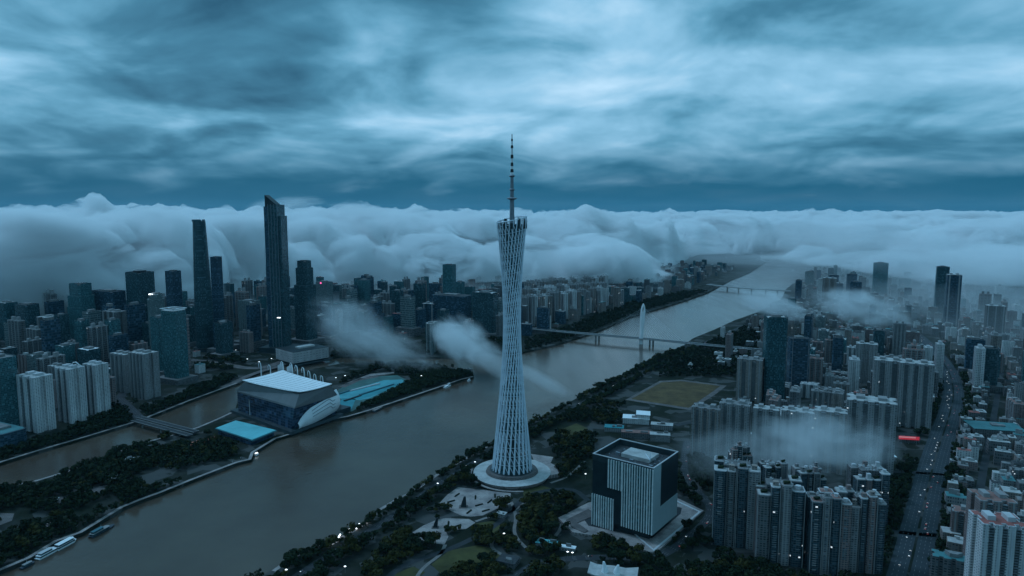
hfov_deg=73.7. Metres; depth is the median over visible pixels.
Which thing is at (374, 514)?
tree
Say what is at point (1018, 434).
office block
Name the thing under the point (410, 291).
office block
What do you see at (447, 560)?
lawn
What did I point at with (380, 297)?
apartment block
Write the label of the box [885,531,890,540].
tree
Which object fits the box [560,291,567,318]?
apartment block
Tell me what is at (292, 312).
office block
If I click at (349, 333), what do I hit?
office block
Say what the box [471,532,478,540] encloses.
tree
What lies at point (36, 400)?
apartment tower
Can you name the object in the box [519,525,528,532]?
tree
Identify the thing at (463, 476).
tree
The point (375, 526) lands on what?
riverside road
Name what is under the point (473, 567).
tree
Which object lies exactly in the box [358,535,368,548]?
tree
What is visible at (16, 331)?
apartment block
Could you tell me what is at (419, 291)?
office block
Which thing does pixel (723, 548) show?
tree
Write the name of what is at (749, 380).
apartment tower
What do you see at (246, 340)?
apartment block
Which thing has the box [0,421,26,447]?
podium block
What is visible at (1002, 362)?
apartment block
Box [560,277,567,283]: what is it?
apartment block
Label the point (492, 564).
tree
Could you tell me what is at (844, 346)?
office block
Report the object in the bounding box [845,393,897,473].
apartment tower
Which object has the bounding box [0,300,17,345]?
office tower
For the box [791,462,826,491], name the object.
apartment tower
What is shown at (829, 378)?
apartment block
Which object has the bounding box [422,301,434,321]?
apartment tower
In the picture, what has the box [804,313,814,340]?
office block
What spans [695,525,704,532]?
tree
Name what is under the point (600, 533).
tree
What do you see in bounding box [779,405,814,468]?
apartment tower
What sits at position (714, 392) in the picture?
field surround
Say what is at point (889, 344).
apartment block
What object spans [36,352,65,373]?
apartment block
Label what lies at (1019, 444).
office block
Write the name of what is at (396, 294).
office block
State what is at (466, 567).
tree
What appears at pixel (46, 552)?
ferry
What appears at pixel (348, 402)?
sports court
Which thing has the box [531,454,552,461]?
plaza
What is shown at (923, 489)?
road marking
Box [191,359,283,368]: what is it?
avenue
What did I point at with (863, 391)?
apartment block
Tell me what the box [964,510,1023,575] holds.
apartment tower
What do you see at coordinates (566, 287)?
apartment block
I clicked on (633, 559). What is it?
tree
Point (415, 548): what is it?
tree
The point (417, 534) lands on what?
tree
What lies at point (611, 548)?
tree
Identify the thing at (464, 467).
tree
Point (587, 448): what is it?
tree
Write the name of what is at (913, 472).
cross street
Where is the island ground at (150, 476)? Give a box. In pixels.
[0,363,473,574]
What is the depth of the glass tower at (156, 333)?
1952.54 m
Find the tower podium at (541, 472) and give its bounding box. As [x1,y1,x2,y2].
[470,459,558,491]
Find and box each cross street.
[893,470,950,475]
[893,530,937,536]
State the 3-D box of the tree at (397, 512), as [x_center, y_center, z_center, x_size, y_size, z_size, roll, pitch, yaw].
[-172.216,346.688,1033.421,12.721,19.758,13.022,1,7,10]
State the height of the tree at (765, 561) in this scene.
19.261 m
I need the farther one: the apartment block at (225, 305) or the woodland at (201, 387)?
the apartment block at (225, 305)
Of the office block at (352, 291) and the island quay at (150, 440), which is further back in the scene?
the office block at (352, 291)
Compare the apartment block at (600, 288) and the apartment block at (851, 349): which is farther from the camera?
the apartment block at (600, 288)
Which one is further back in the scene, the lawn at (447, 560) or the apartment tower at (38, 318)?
the apartment tower at (38, 318)
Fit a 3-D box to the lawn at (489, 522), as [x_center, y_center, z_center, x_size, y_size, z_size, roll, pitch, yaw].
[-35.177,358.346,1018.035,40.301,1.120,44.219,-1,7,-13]
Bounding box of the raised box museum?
[276,343,331,366]
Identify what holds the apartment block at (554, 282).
on the bank ground at (38, 258)
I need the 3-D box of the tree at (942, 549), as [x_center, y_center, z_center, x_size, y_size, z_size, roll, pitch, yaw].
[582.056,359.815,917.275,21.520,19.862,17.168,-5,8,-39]
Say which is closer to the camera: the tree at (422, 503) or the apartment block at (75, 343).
the tree at (422, 503)
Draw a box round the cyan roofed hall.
[215,420,275,444]
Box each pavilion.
[496,510,506,518]
[587,561,638,575]
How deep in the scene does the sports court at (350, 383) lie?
1889.86 m
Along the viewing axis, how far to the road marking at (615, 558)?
955.81 m
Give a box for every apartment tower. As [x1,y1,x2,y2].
[16,370,56,432]
[36,314,53,327]
[47,362,62,379]
[54,363,87,423]
[82,360,110,414]
[102,309,127,333]
[109,350,130,392]
[128,349,160,399]
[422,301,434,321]
[426,321,435,354]
[690,402,720,457]
[712,455,760,549]
[719,398,751,458]
[728,441,752,464]
[736,355,763,402]
[751,403,780,463]
[753,475,805,567]
[757,459,787,480]
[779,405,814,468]
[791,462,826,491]
[803,486,851,575]
[812,405,847,474]
[822,277,836,303]
[843,484,886,573]
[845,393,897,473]
[846,461,890,524]
[855,340,877,382]
[872,356,900,402]
[896,358,934,429]
[943,273,961,326]
[962,488,1017,555]
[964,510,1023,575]
[983,303,1006,333]
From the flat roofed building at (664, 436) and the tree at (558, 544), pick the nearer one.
the tree at (558, 544)
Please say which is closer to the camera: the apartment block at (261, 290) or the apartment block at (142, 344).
the apartment block at (142, 344)
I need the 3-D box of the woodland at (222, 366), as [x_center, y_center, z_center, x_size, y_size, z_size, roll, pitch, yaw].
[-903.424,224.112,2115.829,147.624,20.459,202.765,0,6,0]
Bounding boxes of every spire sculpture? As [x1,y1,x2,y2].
[431,518,438,528]
[459,496,467,507]
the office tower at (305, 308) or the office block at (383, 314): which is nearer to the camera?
the office tower at (305, 308)
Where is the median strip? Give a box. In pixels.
[906,364,953,575]
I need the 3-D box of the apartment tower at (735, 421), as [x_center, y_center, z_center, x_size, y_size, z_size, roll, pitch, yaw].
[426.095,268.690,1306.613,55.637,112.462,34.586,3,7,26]
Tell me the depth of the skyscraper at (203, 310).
2276.26 m
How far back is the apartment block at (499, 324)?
2506.50 m
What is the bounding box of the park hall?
[496,553,519,569]
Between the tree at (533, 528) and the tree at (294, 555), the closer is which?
the tree at (294, 555)
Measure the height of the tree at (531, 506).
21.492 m
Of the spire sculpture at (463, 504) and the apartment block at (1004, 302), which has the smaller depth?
the spire sculpture at (463, 504)
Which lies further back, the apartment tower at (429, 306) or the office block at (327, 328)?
the apartment tower at (429, 306)
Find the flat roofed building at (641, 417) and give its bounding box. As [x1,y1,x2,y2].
[623,410,649,424]
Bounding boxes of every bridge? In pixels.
[131,416,198,436]
[532,303,760,349]
[706,284,790,293]
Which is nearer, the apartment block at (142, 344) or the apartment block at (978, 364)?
the apartment block at (978, 364)
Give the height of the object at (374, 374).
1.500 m
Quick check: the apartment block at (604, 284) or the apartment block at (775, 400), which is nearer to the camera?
the apartment block at (775, 400)
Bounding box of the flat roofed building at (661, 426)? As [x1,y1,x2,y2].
[651,421,672,430]
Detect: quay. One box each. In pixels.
[0,376,472,569]
[0,383,236,461]
[19,412,230,484]
[272,447,486,571]
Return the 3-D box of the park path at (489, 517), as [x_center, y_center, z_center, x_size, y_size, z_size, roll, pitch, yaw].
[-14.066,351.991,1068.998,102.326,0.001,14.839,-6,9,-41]
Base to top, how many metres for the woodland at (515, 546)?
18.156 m
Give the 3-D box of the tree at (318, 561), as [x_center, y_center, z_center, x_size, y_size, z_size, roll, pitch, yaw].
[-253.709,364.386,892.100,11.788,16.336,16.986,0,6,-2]
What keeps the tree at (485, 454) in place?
on the bank ground at (981, 249)
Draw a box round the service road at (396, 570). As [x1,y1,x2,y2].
[386,488,589,575]
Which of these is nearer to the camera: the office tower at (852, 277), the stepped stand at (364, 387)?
the stepped stand at (364, 387)
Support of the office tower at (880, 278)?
on the bank ground at (981, 249)
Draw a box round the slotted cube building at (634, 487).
[591,438,678,538]
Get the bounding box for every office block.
[0,322,8,348]
[26,351,50,370]
[40,317,60,354]
[44,299,64,314]
[54,313,70,343]
[55,343,75,364]
[74,318,89,347]
[82,309,101,326]
[102,303,116,310]
[104,317,120,363]
[108,332,128,366]
[124,302,145,349]
[142,321,149,349]
[145,304,147,320]
[184,304,194,314]
[186,314,195,346]
[207,320,239,352]
[210,321,239,359]
[225,292,235,323]
[246,302,265,349]
[260,308,267,330]
[290,295,294,306]
[290,306,295,334]
[317,319,338,339]
[318,304,336,328]
[339,283,347,301]
[339,295,358,341]
[346,287,357,310]
[347,284,359,309]
[355,310,367,338]
[363,300,386,340]
[364,276,373,296]
[382,313,384,329]
[389,285,399,300]
[391,289,402,312]
[396,295,420,336]
[406,289,412,296]
[413,282,425,308]
[415,307,425,332]
[429,282,441,301]
[435,308,452,340]
[456,280,464,293]
[498,297,502,312]
[532,306,553,333]
[795,279,802,301]
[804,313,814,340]
[810,346,815,354]
[815,314,825,328]
[817,328,829,347]
[827,337,846,368]
[829,334,843,375]
[845,281,863,304]
[867,303,875,321]
[872,328,885,355]
[940,526,960,538]
[944,488,966,508]
[946,506,950,513]
[946,535,962,551]
[947,479,958,490]
[957,337,985,374]
[957,433,971,445]
[969,345,1002,392]
[986,436,1011,454]
[992,433,1008,440]
[993,446,1011,465]
[997,355,1003,382]
[1000,474,1015,487]
[1000,486,1021,499]
[1011,459,1023,467]
[1012,429,1023,440]
[1014,440,1023,454]
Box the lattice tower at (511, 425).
[492,139,531,474]
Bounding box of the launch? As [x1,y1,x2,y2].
[19,560,34,569]
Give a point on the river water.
(268, 506)
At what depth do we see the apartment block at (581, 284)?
3264.84 m
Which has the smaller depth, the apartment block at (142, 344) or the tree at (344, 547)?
the tree at (344, 547)
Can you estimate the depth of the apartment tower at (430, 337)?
2240.97 m
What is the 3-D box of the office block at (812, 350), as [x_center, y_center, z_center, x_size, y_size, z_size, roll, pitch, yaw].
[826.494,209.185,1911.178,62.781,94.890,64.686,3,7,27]
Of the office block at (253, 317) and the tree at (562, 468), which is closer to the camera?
the tree at (562, 468)
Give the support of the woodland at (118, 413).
on the bank ground at (38, 258)
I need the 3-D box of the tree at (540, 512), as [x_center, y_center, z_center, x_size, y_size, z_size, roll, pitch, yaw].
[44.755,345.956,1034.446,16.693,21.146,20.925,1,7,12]
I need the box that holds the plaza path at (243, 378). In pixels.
[221,366,277,387]
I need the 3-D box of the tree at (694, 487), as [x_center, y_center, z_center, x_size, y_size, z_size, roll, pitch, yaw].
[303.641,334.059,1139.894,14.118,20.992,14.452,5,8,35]
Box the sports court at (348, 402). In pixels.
[340,399,354,408]
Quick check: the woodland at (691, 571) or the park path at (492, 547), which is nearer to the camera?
the woodland at (691, 571)
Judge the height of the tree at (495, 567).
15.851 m
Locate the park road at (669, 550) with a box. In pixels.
[511,441,712,575]
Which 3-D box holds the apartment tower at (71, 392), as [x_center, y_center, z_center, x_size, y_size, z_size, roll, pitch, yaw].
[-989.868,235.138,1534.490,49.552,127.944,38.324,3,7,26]
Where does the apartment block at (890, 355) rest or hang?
on the bank ground at (981, 249)
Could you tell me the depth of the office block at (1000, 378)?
1883.20 m
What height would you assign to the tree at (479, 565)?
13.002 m
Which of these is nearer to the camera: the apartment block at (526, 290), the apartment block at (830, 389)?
the apartment block at (830, 389)
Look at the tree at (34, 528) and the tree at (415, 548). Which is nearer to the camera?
the tree at (415, 548)
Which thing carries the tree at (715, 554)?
on the bank ground at (981, 249)
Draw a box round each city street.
[674,391,869,425]
[976,370,1003,489]
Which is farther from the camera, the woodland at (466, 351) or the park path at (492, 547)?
the woodland at (466, 351)
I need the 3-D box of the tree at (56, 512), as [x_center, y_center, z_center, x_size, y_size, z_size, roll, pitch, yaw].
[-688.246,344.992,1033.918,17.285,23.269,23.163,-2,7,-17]
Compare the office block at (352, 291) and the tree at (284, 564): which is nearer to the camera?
the tree at (284, 564)
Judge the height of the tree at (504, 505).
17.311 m
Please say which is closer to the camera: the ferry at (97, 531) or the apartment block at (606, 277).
the ferry at (97, 531)
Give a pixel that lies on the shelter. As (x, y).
(569, 547)
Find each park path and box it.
[416,544,446,575]
[475,503,523,521]
[490,541,500,554]
[510,501,526,547]
[548,524,562,539]
[550,461,584,482]
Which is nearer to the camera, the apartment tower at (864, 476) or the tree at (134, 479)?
the apartment tower at (864, 476)
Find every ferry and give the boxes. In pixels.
[34,547,57,559]
[54,536,75,550]
[88,524,113,537]
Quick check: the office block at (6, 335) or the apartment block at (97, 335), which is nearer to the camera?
the apartment block at (97, 335)
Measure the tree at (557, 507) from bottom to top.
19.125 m
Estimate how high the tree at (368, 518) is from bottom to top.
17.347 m
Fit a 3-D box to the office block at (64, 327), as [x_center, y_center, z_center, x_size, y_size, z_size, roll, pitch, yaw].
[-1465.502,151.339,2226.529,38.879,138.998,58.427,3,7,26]
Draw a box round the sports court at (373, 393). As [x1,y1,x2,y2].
[357,383,398,398]
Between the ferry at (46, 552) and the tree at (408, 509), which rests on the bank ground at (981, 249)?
the tree at (408, 509)
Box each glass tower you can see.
[150,315,163,375]
[159,306,197,385]
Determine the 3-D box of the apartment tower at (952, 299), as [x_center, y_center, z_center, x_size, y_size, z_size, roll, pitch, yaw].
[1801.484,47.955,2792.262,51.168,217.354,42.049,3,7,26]
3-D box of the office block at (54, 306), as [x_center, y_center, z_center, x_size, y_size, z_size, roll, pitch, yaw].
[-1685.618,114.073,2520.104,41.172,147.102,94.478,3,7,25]
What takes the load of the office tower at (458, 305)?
on the bank ground at (38, 258)
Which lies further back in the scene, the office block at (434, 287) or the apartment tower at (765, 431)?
the office block at (434, 287)
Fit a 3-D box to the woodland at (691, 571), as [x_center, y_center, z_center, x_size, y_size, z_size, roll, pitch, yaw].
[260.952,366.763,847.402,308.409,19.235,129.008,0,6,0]
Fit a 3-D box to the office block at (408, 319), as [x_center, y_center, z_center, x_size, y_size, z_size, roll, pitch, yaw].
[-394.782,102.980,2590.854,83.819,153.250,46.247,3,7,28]
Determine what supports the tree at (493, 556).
on the bank ground at (981, 249)
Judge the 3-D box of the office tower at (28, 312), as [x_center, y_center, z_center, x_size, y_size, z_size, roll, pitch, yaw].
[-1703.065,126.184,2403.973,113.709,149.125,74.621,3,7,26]
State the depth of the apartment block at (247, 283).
3262.36 m
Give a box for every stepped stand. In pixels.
[343,395,361,400]
[350,383,379,391]
[359,384,393,394]
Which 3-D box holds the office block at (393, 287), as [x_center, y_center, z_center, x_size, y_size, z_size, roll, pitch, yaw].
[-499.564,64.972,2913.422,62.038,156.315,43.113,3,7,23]
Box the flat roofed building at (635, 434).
[621,429,649,439]
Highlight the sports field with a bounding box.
[632,381,719,407]
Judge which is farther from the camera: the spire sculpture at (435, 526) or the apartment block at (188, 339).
the apartment block at (188, 339)
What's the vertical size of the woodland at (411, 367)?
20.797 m
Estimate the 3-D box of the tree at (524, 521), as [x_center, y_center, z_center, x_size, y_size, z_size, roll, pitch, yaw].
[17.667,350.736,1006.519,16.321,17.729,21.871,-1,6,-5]
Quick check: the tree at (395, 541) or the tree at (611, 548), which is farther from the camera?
the tree at (395, 541)
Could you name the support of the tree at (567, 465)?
on the bank ground at (981, 249)
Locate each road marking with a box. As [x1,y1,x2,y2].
[515,441,712,575]
[893,321,960,574]
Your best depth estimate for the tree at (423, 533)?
972.12 m
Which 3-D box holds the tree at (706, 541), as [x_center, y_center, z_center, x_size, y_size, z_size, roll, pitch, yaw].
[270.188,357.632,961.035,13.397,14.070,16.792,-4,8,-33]
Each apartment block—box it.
[7,316,25,353]
[22,337,41,353]
[26,325,40,339]
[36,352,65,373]
[42,289,56,314]
[53,379,57,407]
[63,299,67,313]
[64,340,78,364]
[86,322,108,361]
[109,374,116,406]
[130,340,147,351]
[186,298,193,305]
[186,318,190,368]
[224,292,233,328]
[224,297,226,319]
[234,287,248,329]
[239,329,253,352]
[241,277,252,298]
[256,283,267,312]
[260,310,262,335]
[342,285,350,309]
[371,294,383,300]
[380,290,389,302]
[382,300,394,315]
[401,288,407,295]
[402,276,409,288]
[415,277,426,301]
[463,318,473,340]
[496,312,502,338]
[521,295,528,322]
[522,286,532,295]
[524,280,533,287]
[524,294,535,325]
[533,279,541,285]
[534,294,537,315]
[536,294,544,306]
[537,286,545,293]
[541,279,548,286]
[542,293,547,307]
[543,285,550,292]
[545,293,551,321]
[547,290,557,320]
[549,277,556,285]
[555,283,563,291]
[555,289,560,309]
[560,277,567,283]
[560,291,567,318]
[562,284,569,290]
[564,291,569,309]
[566,289,576,308]
[571,282,578,288]
[575,289,580,315]
[577,281,584,288]
[577,287,585,314]
[582,275,589,282]
[586,290,590,313]
[588,286,595,312]
[589,281,598,287]
[595,285,602,301]
[596,289,599,311]
[597,275,603,282]
[598,281,606,287]
[600,274,608,287]
[725,330,732,357]
[753,350,761,356]
[760,319,763,340]
[765,310,781,314]
[765,388,775,405]
[768,394,780,406]
[770,301,777,311]
[779,414,780,447]
[784,382,791,398]
[787,317,794,336]
[789,385,801,406]
[800,381,817,397]
[808,354,823,385]
[810,339,822,351]
[811,388,830,407]
[816,350,822,356]
[824,337,832,366]
[824,372,833,387]
[825,387,842,406]
[831,388,844,408]
[833,380,849,400]
[834,375,847,382]
[843,353,846,363]
[845,327,851,352]
[846,345,855,363]
[847,355,859,391]
[859,388,867,395]
[868,312,883,328]
[870,370,872,395]
[885,354,901,357]
[886,336,891,354]
[891,321,906,355]
[902,344,924,360]
[911,339,917,347]
[923,345,932,360]
[933,368,938,395]
[934,340,944,377]
[950,504,965,536]
[972,344,985,385]
[978,291,991,314]
[987,331,1001,352]
[997,332,1009,340]
[1000,353,1004,372]
[1001,299,1007,320]
[1005,397,1023,419]
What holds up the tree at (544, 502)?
on the bank ground at (981, 249)
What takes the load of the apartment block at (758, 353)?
on the bank ground at (981, 249)
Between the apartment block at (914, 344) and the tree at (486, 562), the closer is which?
the tree at (486, 562)
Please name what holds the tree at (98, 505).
on the island ground at (150, 476)
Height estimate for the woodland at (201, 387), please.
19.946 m
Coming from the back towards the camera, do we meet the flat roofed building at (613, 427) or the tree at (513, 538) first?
the flat roofed building at (613, 427)
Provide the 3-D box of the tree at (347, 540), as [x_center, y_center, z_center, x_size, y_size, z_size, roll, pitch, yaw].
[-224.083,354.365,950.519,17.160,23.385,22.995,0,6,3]
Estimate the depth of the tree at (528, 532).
974.69 m
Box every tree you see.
[0,484,10,493]
[14,535,31,549]
[20,517,37,526]
[26,522,42,534]
[32,517,41,523]
[38,479,52,486]
[38,524,48,531]
[49,509,63,515]
[92,503,102,516]
[131,476,142,482]
[279,560,288,568]
[284,554,295,568]
[288,548,298,553]
[288,552,297,566]
[312,563,324,571]
[313,559,322,566]
[315,538,325,549]
[323,552,334,568]
[324,534,337,548]
[332,547,345,560]
[336,544,348,552]
[340,527,348,532]
[343,535,357,550]
[346,522,355,531]
[349,542,361,554]
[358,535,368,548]
[359,531,369,538]
[361,561,378,573]
[364,513,372,524]
[369,510,376,519]
[371,548,379,557]
[377,558,388,570]
[380,536,390,544]
[387,548,399,558]
[389,528,405,537]
[390,533,405,544]
[393,551,405,561]
[394,510,401,517]
[396,505,404,513]
[397,539,405,551]
[400,525,412,533]
[403,539,411,547]
[405,498,414,513]
[405,505,415,516]
[411,543,422,551]
[412,537,422,552]
[413,500,420,507]
[413,532,422,539]
[417,498,425,506]
[420,492,428,498]
[421,531,428,538]
[423,531,433,545]
[424,535,435,548]
[427,488,435,495]
[432,531,440,543]
[444,525,450,530]
[446,474,457,482]
[450,560,465,571]
[455,455,464,464]
[457,561,472,574]
[459,472,469,484]
[460,463,468,470]
[469,562,477,570]
[470,473,477,480]
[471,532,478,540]
[475,524,489,532]
[476,552,489,560]
[476,562,482,569]
[478,535,493,547]
[480,529,493,540]
[481,558,490,566]
[482,452,490,458]
[485,523,493,530]
[487,562,499,572]
[490,553,495,563]
[492,496,505,507]
[492,564,501,571]
[493,534,502,544]
[494,499,506,507]
[504,495,512,507]
[506,535,517,542]
[515,509,531,521]
[518,518,528,529]
[519,495,531,502]
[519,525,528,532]
[525,520,537,532]
[525,529,532,540]
[525,534,534,543]
[525,544,536,553]
[527,504,536,511]
[527,559,539,570]
[529,534,539,541]
[531,496,543,503]
[531,505,541,518]
[535,519,542,533]
[536,508,546,517]
[538,562,549,575]
[539,499,545,508]
[542,556,549,562]
[543,522,553,535]
[543,541,551,551]
[545,545,552,555]
[547,515,558,527]
[548,520,559,530]
[548,543,558,552]
[549,553,565,570]
[549,562,556,572]
[552,504,562,512]
[553,434,560,438]
[553,541,561,547]
[559,438,567,446]
[559,466,567,471]
[561,462,569,470]
[561,490,573,497]
[566,498,576,508]
[567,449,574,456]
[573,451,583,457]
[582,446,591,451]
[590,535,600,543]
[597,531,604,542]
[600,541,606,547]
[603,533,616,541]
[607,544,619,562]
[608,548,625,563]
[617,539,628,549]
[626,548,640,564]
[630,554,642,565]
[633,543,644,550]
[641,552,650,562]
[645,551,655,565]
[654,549,664,558]
[656,556,665,565]
[660,558,670,566]
[677,479,685,484]
[678,483,689,493]
[681,519,689,530]
[684,559,691,571]
[686,537,695,548]
[690,481,697,490]
[693,531,704,545]
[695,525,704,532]
[701,536,708,546]
[703,476,712,490]
[704,536,713,542]
[711,565,723,574]
[712,551,720,558]
[714,558,729,565]
[717,564,726,575]
[718,546,728,551]
[720,554,728,561]
[725,563,731,571]
[729,564,740,571]
[733,558,750,572]
[747,555,759,567]
[756,556,764,567]
[762,558,772,563]
[771,564,780,570]
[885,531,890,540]
[896,464,907,472]
[897,489,908,498]
[935,539,943,547]
[939,547,949,551]
[941,480,946,487]
[941,514,950,519]
[944,465,956,471]
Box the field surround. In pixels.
[626,380,726,409]
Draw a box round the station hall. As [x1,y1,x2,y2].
[535,537,557,547]
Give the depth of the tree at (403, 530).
973.39 m
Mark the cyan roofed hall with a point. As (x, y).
(248, 433)
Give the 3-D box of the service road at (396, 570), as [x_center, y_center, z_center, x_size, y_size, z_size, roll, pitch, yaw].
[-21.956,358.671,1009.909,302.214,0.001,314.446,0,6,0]
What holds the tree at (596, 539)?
on the bank ground at (981, 249)
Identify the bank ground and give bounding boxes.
[0,220,838,465]
[263,227,1023,575]
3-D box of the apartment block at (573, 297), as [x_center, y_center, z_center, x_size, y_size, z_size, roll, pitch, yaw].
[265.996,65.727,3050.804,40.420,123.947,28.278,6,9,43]
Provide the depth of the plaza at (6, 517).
1052.22 m
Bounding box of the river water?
[0,214,1023,575]
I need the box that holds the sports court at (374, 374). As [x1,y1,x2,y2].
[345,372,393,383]
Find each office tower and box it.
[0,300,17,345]
[0,353,19,425]
[14,302,39,337]
[67,282,96,341]
[77,346,100,364]
[92,289,126,315]
[125,270,154,304]
[147,292,164,349]
[165,269,182,307]
[210,256,224,321]
[234,299,268,344]
[291,260,325,343]
[316,280,333,317]
[358,278,370,307]
[432,293,470,329]
[442,263,455,292]
[472,290,497,336]
[762,314,787,401]
[786,335,809,386]
[805,271,815,287]
[846,273,856,297]
[872,262,889,296]
[933,265,949,317]
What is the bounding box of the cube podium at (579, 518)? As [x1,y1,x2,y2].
[558,498,703,552]
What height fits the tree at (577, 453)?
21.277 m
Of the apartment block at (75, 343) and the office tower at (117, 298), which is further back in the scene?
the office tower at (117, 298)
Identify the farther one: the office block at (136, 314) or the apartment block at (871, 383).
the office block at (136, 314)
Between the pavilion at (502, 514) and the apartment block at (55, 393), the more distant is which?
the apartment block at (55, 393)
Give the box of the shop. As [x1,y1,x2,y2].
[898,435,919,442]
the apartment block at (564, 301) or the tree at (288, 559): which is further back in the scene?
the apartment block at (564, 301)
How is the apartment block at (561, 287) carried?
on the bank ground at (38, 258)
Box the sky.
[0,0,1023,214]
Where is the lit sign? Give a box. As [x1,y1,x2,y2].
[898,435,919,443]
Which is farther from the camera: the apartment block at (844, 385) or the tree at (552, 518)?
the apartment block at (844, 385)
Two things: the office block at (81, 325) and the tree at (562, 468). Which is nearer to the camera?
the tree at (562, 468)
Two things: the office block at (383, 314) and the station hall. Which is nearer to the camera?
the station hall
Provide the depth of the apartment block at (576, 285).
3226.22 m
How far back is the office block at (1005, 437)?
1342.65 m
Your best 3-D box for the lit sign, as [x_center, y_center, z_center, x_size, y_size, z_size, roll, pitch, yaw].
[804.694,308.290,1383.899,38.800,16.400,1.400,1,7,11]
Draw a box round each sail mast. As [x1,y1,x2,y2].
[278,361,283,370]
[287,363,292,372]
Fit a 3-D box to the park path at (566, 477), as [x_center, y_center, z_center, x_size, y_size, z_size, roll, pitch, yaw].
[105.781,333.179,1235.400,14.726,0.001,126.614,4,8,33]
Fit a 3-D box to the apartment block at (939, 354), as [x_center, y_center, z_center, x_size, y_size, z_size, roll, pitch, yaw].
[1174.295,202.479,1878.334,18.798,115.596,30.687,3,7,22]
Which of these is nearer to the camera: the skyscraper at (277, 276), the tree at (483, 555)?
the tree at (483, 555)
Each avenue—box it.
[116,392,126,397]
[117,398,143,418]
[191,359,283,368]
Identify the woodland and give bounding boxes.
[0,399,138,458]
[0,429,239,565]
[139,372,237,413]
[194,352,247,369]
[205,356,241,368]
[244,344,698,575]
[330,335,502,356]
[336,335,502,354]
[339,362,431,382]
[341,360,434,382]
[356,363,472,409]
[361,478,632,575]
[524,289,707,348]
[547,398,625,477]
[639,531,860,575]
[641,561,797,575]
[659,318,760,376]
[677,453,712,504]
[883,355,943,563]
[935,339,980,547]
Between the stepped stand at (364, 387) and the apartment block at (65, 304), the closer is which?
the stepped stand at (364, 387)
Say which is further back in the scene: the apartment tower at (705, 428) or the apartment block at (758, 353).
the apartment block at (758, 353)
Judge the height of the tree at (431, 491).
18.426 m
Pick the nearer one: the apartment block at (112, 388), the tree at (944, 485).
the tree at (944, 485)
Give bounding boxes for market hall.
[963,420,1023,438]
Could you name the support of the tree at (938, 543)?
on the bank ground at (981, 249)
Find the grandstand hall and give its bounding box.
[230,370,350,434]
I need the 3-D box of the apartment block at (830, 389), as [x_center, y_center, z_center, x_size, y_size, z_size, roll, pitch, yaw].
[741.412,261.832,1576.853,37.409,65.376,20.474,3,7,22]
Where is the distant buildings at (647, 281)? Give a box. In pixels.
[0,259,734,375]
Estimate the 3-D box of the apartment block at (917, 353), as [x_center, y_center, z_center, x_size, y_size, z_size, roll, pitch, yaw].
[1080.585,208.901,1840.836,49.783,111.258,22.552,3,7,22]
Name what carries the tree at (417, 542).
on the bank ground at (981, 249)
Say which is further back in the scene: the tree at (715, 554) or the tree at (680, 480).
the tree at (680, 480)
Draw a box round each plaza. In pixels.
[0,513,13,524]
[85,485,106,492]
[413,518,474,543]
[440,487,510,516]
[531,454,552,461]
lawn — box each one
[394,566,424,575]
[431,545,499,572]
[475,521,499,533]
[521,486,550,496]
[561,423,587,436]
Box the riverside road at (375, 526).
[292,317,763,575]
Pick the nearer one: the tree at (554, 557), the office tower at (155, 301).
the tree at (554, 557)
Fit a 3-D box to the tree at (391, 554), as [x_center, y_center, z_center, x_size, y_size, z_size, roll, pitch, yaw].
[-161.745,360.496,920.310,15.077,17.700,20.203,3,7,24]
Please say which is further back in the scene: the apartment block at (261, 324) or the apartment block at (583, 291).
the apartment block at (583, 291)
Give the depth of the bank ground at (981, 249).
1463.22 m
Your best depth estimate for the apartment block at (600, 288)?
3227.99 m
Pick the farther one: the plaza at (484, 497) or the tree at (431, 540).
the plaza at (484, 497)
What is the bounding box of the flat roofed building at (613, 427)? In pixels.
[604,424,623,432]
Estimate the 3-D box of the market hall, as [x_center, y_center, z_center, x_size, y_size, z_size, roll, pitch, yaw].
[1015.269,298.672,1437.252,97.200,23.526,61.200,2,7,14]
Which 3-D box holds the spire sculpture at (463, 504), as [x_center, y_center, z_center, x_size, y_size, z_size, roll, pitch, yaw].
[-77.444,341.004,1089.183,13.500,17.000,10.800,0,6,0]
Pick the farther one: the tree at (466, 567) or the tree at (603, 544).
the tree at (603, 544)
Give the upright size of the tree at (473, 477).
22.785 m
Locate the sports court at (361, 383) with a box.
[337,375,405,410]
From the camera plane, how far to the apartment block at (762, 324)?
2410.36 m
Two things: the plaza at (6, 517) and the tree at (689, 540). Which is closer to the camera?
the tree at (689, 540)
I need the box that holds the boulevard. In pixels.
[886,316,963,575]
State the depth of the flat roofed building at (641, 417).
1513.90 m
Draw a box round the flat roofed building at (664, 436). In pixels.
[650,431,669,442]
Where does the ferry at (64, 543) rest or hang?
on the river water
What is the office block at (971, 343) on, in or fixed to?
on the bank ground at (981, 249)
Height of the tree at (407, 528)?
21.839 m
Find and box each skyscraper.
[192,219,213,351]
[258,195,297,352]
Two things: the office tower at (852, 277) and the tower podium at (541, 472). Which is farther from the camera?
the office tower at (852, 277)
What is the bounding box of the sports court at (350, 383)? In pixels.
[338,376,377,386]
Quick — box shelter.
[559,543,575,551]

